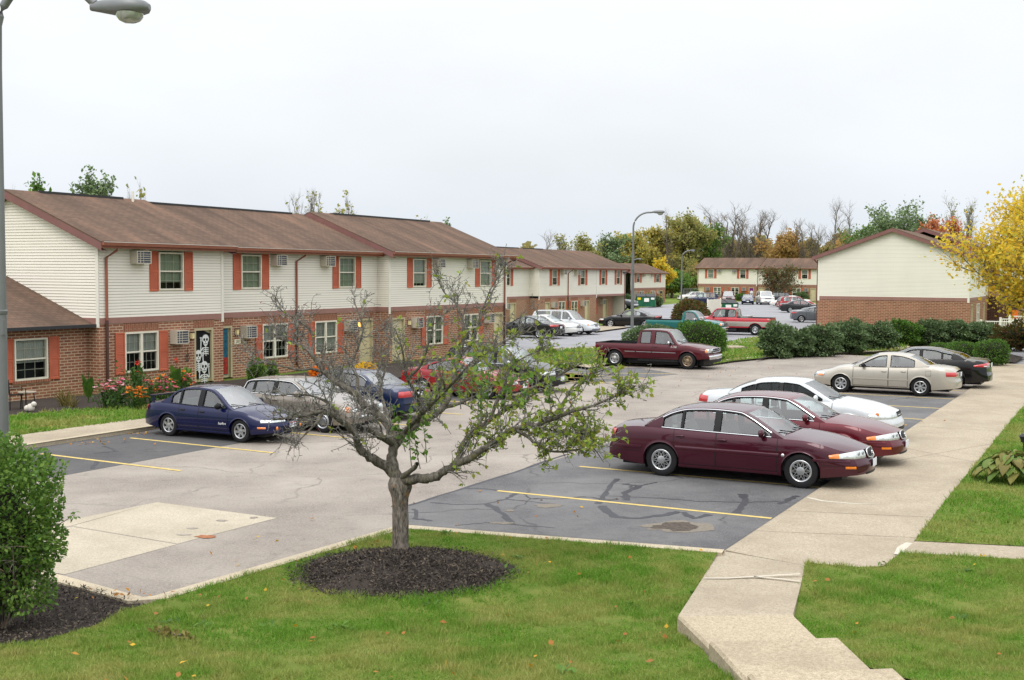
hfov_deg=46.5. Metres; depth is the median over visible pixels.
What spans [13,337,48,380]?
window
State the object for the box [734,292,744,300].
clipped hedge
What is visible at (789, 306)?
parked car
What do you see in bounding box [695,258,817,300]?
apartment building
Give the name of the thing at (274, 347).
window
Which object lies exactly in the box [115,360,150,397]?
flower clump
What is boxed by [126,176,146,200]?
tree
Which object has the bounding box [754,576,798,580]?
crack patch
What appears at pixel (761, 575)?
crack patch
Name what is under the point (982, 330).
evergreen shrub
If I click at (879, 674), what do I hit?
step
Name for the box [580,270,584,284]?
window
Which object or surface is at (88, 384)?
canna lily
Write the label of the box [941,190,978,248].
tree
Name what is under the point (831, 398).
parked car
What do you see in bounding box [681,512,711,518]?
tar seam
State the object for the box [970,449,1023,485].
hosta
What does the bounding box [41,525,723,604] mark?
kerb
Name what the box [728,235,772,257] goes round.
tree
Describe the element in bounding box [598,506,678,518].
tar seam
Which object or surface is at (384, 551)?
mulch chips
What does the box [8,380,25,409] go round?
garden chair
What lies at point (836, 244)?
tree
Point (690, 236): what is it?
tree
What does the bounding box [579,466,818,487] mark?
parking line
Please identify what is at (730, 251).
tree
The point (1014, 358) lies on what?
mulch bed
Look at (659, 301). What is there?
round shrub
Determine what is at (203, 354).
door banner
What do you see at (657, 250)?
tree
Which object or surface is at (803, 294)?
round shrub
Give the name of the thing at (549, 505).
dust patch
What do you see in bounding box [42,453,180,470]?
parking line
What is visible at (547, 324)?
parked car
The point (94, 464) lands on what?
tar seam
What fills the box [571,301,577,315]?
window
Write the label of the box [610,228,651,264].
tree
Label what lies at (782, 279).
tree
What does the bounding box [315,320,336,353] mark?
window
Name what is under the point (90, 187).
tree
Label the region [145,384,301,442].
parked car
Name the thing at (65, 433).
pavement
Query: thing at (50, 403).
mulch bed
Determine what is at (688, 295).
parked car
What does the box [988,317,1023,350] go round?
evergreen shrub
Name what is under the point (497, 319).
door
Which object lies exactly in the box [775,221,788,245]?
tree
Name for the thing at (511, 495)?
tar seam
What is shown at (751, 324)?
pickup truck
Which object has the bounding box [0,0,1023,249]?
sky
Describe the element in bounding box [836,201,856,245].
tree
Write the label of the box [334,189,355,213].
tree
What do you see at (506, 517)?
tar seam
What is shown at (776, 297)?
parked car
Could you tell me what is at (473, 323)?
window
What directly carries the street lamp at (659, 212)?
on the parking lot at (664, 312)
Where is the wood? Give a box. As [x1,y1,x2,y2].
[520,228,973,261]
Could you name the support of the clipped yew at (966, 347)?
on the mulch bed at (1014, 358)
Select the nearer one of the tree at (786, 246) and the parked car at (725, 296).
the parked car at (725, 296)
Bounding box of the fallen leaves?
[70,355,1000,679]
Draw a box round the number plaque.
[234,339,240,343]
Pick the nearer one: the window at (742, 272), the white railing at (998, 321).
the white railing at (998, 321)
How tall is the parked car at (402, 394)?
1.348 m
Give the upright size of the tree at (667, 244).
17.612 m
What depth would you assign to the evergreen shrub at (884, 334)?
65.83 m
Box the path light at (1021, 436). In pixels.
[1019,433,1023,451]
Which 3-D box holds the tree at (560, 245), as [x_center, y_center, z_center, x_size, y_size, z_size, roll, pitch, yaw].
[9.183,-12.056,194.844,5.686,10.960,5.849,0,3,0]
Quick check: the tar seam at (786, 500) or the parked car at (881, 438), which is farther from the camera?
the parked car at (881, 438)
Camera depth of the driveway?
24.15 m
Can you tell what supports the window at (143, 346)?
in the apartment building at (97, 286)
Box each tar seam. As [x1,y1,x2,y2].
[86,458,98,468]
[408,454,566,505]
[412,509,432,520]
[430,493,519,504]
[455,522,553,527]
[463,488,503,490]
[484,504,514,523]
[594,479,619,503]
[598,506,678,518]
[621,484,641,499]
[621,496,778,502]
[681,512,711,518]
[731,494,748,512]
[777,495,799,503]
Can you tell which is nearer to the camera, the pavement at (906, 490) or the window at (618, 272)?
the pavement at (906, 490)
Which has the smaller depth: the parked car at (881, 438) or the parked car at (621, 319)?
the parked car at (881, 438)
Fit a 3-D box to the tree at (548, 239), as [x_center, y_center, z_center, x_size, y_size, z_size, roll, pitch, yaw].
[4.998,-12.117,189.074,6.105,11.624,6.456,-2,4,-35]
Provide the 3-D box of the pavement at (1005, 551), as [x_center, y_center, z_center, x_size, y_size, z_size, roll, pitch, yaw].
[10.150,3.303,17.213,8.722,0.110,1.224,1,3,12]
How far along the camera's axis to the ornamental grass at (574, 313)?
93.42 m
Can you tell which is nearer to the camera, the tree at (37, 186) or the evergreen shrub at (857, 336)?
the evergreen shrub at (857, 336)
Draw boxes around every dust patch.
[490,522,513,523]
[535,503,561,507]
[640,520,713,532]
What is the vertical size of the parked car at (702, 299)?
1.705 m
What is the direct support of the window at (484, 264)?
in the apartment building at (97, 286)
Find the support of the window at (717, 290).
in the apartment building at (718, 276)
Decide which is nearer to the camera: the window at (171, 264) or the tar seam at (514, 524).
the tar seam at (514, 524)
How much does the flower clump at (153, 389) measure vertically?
1.125 m
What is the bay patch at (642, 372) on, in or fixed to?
on the driveway
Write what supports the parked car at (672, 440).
on the parking lot at (591, 520)
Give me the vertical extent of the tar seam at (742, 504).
0.001 m
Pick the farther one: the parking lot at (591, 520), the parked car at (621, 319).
the parked car at (621, 319)
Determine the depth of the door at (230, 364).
47.34 m
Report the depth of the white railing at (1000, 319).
81.01 m
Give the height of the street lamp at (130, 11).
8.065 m
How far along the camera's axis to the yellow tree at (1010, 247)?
60.73 m
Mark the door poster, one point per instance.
(225, 348)
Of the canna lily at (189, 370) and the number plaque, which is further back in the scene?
the number plaque
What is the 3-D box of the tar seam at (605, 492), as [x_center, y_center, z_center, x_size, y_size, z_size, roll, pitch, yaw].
[1.860,2.918,23.093,0.158,0.001,2.776,1,3,12]
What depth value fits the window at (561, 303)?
99.22 m
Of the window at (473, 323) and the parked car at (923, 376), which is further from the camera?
the window at (473, 323)
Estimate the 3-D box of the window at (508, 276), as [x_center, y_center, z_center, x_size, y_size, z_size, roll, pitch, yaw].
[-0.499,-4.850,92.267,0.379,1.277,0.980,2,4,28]
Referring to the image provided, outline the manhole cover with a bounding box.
[726,345,744,348]
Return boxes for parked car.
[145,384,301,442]
[244,375,388,432]
[316,368,429,414]
[400,356,529,398]
[445,342,566,390]
[506,315,564,337]
[522,314,582,335]
[533,310,599,334]
[598,309,661,325]
[610,402,876,487]
[677,292,706,299]
[688,293,718,303]
[694,390,908,459]
[699,376,903,428]
[721,291,735,299]
[740,294,754,304]
[755,291,774,304]
[769,295,810,306]
[772,292,790,299]
[776,296,814,306]
[778,299,815,312]
[790,306,815,321]
[814,352,961,395]
[869,346,992,384]
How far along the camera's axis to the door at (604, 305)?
110.15 m
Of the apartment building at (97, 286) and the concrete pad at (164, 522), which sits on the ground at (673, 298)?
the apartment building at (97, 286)
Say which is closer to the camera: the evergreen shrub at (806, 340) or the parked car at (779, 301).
the evergreen shrub at (806, 340)
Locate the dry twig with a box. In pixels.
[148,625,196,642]
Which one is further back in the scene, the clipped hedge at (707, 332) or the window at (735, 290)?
the window at (735, 290)
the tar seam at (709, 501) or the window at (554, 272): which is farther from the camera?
the window at (554, 272)
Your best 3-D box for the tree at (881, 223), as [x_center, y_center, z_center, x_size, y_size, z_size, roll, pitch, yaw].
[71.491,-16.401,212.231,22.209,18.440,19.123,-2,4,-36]
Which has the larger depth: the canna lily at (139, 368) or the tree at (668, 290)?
the tree at (668, 290)
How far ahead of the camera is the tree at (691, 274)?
220.00 m
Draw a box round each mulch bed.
[0,578,139,643]
[9,357,444,414]
[756,350,889,359]
[905,345,1022,361]
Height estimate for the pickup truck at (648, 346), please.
1.733 m
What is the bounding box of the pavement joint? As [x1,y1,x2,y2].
[771,531,916,537]
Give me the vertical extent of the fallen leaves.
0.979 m
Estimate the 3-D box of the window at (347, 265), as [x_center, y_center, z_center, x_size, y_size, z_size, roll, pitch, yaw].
[-7.627,-3.072,54.115,0.410,1.380,1.260,2,4,28]
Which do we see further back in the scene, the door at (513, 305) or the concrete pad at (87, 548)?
the door at (513, 305)
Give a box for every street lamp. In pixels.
[0,0,150,486]
[630,258,640,294]
[631,210,664,328]
[680,250,694,300]
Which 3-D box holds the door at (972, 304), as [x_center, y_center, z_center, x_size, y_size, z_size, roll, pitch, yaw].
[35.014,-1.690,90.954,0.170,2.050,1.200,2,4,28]
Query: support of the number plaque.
attached to the apartment building at (97, 286)
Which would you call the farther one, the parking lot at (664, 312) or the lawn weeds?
the parking lot at (664, 312)
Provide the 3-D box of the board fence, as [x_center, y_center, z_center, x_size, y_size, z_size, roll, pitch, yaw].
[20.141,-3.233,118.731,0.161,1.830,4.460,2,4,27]
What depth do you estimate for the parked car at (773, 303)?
155.42 m
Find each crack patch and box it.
[725,573,799,577]
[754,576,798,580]
[807,497,864,503]
[894,542,911,553]
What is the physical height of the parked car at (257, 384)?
1.339 m
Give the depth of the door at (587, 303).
104.06 m
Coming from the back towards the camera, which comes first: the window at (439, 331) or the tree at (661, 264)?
the tree at (661, 264)
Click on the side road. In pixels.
(1018, 353)
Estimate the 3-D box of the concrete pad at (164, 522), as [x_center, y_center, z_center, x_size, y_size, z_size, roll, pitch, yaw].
[-5.779,3.045,19.990,2.782,0.001,2.282,2,4,28]
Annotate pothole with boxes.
[650,522,698,530]
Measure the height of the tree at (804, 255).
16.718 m
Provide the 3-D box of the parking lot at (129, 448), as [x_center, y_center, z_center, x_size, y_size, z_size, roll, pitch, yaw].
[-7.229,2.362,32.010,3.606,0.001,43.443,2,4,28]
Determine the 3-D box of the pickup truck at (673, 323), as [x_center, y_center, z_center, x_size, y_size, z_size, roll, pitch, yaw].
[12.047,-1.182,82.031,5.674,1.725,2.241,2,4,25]
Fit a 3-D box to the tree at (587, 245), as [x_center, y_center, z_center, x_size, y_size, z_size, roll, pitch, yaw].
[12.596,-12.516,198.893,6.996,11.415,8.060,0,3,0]
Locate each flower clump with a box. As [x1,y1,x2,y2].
[91,376,128,408]
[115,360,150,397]
[125,383,150,408]
[141,370,179,403]
[180,368,199,388]
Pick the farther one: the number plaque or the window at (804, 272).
the window at (804, 272)
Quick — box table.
[17,391,36,408]
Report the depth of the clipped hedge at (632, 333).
58.35 m
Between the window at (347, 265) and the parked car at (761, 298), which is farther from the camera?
the parked car at (761, 298)
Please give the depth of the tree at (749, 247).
267.18 m
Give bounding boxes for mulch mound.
[303,549,514,595]
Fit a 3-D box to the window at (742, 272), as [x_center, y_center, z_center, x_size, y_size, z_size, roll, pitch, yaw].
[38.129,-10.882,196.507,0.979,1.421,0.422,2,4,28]
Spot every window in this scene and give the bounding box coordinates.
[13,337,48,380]
[125,331,158,372]
[159,252,183,289]
[241,254,261,288]
[263,323,287,358]
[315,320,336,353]
[339,257,355,287]
[413,259,425,286]
[426,316,442,344]
[464,314,477,340]
[480,260,490,285]
[507,269,510,285]
[552,270,557,284]
[558,301,565,316]
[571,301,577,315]
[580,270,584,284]
[601,270,605,284]
[617,271,619,283]
[708,270,713,277]
[713,287,720,295]
[731,287,738,295]
[740,270,745,277]
[802,270,807,278]
[976,303,979,321]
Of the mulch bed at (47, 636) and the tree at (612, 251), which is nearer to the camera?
the mulch bed at (47, 636)
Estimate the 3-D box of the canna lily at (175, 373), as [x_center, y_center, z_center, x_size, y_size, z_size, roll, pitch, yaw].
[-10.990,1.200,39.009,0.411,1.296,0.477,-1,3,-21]
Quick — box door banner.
[196,330,209,382]
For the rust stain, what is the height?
0.001 m
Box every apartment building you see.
[4,189,516,400]
[496,246,630,321]
[619,263,668,301]
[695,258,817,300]
[812,228,1023,326]
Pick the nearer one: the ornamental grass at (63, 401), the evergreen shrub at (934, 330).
the ornamental grass at (63, 401)
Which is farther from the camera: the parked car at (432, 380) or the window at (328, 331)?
the window at (328, 331)
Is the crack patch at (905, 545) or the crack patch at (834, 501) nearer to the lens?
the crack patch at (905, 545)
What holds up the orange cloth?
hanging from the apartment building at (888, 274)
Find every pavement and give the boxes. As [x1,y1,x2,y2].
[9,418,148,444]
[524,346,594,351]
[599,325,625,330]
[678,551,804,616]
[726,363,1023,566]
[903,541,1023,558]
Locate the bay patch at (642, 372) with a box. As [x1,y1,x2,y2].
[561,368,674,384]
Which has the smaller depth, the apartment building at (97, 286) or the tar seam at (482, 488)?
the tar seam at (482, 488)
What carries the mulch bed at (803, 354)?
on the lawn at (713, 363)
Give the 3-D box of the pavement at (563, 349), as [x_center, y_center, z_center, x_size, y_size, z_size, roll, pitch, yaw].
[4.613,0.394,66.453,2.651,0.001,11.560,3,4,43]
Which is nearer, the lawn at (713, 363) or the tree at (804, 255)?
the lawn at (713, 363)
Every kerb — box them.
[16,425,159,450]
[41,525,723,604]
[585,345,914,367]
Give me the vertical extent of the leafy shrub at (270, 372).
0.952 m
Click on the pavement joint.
(843, 534)
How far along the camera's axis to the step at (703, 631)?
12.93 m
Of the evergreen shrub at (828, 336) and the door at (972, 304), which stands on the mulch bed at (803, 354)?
the evergreen shrub at (828, 336)
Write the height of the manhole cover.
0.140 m
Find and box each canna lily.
[81,372,94,401]
[130,359,143,385]
[170,357,181,390]
[182,366,191,384]
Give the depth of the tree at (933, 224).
189.27 m
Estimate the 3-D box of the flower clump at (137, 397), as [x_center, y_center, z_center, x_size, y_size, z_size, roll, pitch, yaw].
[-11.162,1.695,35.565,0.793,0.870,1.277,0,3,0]
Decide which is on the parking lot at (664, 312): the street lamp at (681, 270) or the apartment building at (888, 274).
the street lamp at (681, 270)
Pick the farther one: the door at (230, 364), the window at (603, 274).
the window at (603, 274)
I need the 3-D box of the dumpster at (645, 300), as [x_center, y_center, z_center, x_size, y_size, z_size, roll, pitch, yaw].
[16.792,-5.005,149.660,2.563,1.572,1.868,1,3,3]
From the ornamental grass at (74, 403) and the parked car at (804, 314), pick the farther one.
the parked car at (804, 314)
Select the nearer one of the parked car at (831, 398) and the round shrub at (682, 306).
the parked car at (831, 398)
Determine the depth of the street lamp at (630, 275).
177.67 m
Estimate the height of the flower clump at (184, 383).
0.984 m
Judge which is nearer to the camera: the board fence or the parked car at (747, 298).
the board fence
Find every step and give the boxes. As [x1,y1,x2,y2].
[677,615,814,655]
[709,638,869,679]
[747,668,904,679]
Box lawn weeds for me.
[156,517,973,679]
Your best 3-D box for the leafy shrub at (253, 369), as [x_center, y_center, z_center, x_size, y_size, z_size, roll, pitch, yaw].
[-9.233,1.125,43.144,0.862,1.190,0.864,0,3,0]
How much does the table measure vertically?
0.501 m
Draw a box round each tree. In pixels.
[24,171,51,190]
[68,164,117,195]
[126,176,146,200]
[229,244,655,550]
[285,188,316,213]
[305,185,326,212]
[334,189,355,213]
[540,230,556,249]
[552,233,584,250]
[571,231,607,256]
[592,230,635,262]
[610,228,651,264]
[631,223,681,266]
[647,207,722,293]
[652,255,677,286]
[659,208,679,296]
[665,268,696,297]
[665,280,678,297]
[667,250,698,294]
[673,264,697,293]
[691,223,732,263]
[697,202,756,257]
[728,209,780,257]
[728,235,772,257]
[752,227,810,257]
[752,263,805,295]
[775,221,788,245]
[792,218,827,257]
[797,237,834,256]
[821,198,846,248]
[822,237,853,248]
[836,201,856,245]
[838,196,961,242]
[840,220,878,245]
[918,212,984,249]
[923,174,1023,326]
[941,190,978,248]
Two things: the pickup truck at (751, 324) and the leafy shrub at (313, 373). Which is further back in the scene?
the pickup truck at (751, 324)
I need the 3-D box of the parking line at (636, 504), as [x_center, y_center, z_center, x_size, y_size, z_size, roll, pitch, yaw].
[2.100,2.992,21.777,5.350,0.001,0.110,2,4,27]
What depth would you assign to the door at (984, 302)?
98.45 m
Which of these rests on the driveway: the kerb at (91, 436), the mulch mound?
the kerb at (91, 436)
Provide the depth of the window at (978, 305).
94.15 m
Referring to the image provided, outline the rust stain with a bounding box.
[194,535,215,537]
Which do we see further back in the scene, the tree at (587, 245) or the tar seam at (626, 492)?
the tree at (587, 245)
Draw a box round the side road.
[1006,348,1023,363]
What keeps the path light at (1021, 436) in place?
on the lawn at (978, 529)
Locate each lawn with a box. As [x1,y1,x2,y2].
[0,529,732,679]
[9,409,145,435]
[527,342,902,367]
[794,552,1023,679]
[914,406,1023,545]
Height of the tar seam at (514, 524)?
0.001 m
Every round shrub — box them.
[625,294,630,299]
[656,295,663,306]
[670,297,711,318]
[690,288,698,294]
[794,291,808,298]
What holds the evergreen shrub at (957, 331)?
on the lawn at (713, 363)
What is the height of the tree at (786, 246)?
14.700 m
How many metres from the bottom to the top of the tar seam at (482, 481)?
0.001 m
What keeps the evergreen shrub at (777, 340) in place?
on the mulch bed at (803, 354)
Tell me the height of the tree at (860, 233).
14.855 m
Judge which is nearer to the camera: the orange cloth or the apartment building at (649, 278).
the orange cloth
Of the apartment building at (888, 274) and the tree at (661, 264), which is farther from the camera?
the tree at (661, 264)
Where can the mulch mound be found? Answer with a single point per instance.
(371, 588)
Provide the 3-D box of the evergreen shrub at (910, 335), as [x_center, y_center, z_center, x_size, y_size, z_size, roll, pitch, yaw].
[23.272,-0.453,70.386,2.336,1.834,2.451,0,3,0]
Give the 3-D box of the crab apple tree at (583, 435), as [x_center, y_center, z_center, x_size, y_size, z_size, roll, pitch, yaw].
[-0.952,0.901,17.001,6.263,4.626,3.721,1,3,15]
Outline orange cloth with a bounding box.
[1011,310,1017,322]
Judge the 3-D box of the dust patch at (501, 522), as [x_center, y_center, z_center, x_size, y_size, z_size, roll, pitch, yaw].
[-0.153,3.075,20.017,0.469,0.001,0.228,0,3,0]
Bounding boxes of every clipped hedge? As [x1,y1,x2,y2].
[620,323,677,341]
[671,319,727,352]
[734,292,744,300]
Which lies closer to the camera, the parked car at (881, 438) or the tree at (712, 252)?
the parked car at (881, 438)
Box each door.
[194,327,213,381]
[223,326,232,377]
[359,318,372,362]
[392,317,404,360]
[494,312,502,344]
[510,303,515,321]
[545,302,549,316]
[585,300,588,319]
[603,299,606,317]
[810,288,815,300]
[971,304,972,321]
[983,302,984,320]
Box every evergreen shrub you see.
[754,319,797,358]
[790,326,817,356]
[807,321,844,356]
[832,316,869,353]
[862,319,901,349]
[890,317,925,345]
[915,317,949,345]
[943,318,977,342]
[964,320,994,342]
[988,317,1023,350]
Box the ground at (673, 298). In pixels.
[77,292,1023,679]
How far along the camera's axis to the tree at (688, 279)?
212.72 m
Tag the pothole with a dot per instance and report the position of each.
(680, 526)
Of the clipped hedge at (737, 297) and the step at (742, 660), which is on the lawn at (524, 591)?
the step at (742, 660)
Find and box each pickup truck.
[594,328,721,368]
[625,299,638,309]
[643,310,728,331]
[693,307,775,334]
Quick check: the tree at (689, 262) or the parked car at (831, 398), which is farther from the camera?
the tree at (689, 262)
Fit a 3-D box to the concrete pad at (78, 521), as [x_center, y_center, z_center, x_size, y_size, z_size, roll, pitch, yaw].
[-7.618,3.069,19.336,0.378,0.001,5.134,2,4,29]
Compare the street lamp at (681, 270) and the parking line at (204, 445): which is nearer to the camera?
the parking line at (204, 445)
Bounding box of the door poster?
[223,328,227,374]
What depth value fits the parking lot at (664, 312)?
85.47 m
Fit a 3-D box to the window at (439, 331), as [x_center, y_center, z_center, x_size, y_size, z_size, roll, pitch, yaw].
[-4.026,-0.500,59.752,0.410,1.420,1.600,2,4,28]
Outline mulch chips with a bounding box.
[0,543,529,644]
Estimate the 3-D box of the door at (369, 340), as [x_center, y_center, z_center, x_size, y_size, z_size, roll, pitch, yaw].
[-6.876,0.018,55.622,0.170,2.050,1.120,2,4,28]
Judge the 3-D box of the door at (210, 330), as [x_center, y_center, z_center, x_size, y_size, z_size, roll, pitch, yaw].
[-11.784,0.562,45.338,0.170,2.050,1.040,2,4,28]
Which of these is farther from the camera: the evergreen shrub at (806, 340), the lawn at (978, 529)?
the evergreen shrub at (806, 340)
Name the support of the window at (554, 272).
in the apartment building at (591, 285)
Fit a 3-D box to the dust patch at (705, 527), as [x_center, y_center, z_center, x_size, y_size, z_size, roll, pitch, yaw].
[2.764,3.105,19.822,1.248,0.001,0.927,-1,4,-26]
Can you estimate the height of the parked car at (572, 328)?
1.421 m
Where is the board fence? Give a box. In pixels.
[707,298,720,315]
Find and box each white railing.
[980,319,1013,327]
[999,317,1022,325]
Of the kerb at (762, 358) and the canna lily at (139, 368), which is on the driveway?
the kerb at (762, 358)
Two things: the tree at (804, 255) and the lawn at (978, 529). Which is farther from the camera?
the tree at (804, 255)
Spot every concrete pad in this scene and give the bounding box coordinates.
[42,527,175,573]
[53,503,151,527]
[74,502,274,543]
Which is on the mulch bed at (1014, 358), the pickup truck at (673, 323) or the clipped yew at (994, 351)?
the clipped yew at (994, 351)
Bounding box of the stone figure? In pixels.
[24,402,36,411]
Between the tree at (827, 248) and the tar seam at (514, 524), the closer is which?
the tar seam at (514, 524)
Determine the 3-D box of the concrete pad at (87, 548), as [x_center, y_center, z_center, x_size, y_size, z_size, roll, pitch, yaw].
[-7.186,3.158,17.810,3.090,0.001,2.942,2,4,31]
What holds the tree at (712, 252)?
on the ground at (673, 298)
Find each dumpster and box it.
[635,294,655,306]
[721,300,738,314]
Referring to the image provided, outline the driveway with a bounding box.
[12,354,972,636]
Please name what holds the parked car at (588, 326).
on the parking lot at (664, 312)
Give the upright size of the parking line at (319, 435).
0.001 m
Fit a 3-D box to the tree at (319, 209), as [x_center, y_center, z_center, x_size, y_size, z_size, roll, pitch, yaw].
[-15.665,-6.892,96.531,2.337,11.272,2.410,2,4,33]
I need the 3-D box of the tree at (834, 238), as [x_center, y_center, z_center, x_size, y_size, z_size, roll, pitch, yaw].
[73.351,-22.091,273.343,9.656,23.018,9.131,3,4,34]
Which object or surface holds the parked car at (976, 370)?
on the driveway
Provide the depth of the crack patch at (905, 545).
18.23 m
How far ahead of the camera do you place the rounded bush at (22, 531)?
13.28 m
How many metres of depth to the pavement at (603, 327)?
90.89 m
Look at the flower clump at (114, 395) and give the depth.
35.47 m
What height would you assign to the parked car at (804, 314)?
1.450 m
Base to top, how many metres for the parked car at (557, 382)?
1.643 m
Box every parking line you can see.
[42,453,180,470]
[133,438,274,452]
[292,432,347,437]
[498,490,770,518]
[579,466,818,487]
[843,393,946,398]
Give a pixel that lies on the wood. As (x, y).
(527, 244)
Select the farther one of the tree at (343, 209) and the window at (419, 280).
the tree at (343, 209)
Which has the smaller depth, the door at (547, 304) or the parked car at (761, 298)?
the door at (547, 304)
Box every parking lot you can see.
[15,373,586,477]
[408,393,962,549]
[497,302,815,359]
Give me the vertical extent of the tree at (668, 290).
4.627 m
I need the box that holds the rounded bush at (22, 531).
[0,428,80,628]
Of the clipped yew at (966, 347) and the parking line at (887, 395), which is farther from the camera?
the clipped yew at (966, 347)
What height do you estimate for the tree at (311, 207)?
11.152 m
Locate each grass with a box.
[53,385,76,405]
[66,395,78,406]
[561,305,580,317]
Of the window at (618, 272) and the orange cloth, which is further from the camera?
the window at (618, 272)
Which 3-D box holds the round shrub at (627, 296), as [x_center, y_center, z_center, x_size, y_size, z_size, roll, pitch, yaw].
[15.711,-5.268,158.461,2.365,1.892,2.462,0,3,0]
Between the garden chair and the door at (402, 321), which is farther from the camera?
the door at (402, 321)
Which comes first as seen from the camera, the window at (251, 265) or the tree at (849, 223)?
the window at (251, 265)
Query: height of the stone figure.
0.300 m
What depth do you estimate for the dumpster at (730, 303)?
120.94 m
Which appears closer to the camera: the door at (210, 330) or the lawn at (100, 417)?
the lawn at (100, 417)
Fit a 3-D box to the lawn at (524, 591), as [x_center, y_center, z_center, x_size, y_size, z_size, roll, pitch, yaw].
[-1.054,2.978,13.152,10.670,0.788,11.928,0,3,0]
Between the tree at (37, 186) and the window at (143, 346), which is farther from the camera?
the tree at (37, 186)
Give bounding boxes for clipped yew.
[929,342,950,355]
[944,341,975,356]
[972,338,1011,364]
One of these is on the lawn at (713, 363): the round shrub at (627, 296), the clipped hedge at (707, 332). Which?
the clipped hedge at (707, 332)
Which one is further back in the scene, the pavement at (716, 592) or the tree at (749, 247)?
the tree at (749, 247)
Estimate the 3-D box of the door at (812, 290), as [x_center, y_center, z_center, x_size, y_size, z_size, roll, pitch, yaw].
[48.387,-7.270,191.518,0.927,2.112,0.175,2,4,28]
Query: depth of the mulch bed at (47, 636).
14.21 m
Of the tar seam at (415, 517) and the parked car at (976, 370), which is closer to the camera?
the tar seam at (415, 517)
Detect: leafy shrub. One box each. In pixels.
[245,355,267,380]
[263,360,278,375]
[308,364,325,376]
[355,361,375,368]
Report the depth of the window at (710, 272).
199.05 m
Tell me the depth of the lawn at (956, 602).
14.77 m
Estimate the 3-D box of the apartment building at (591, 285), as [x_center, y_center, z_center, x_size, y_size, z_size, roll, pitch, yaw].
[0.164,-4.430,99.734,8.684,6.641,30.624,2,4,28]
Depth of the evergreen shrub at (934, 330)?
70.10 m

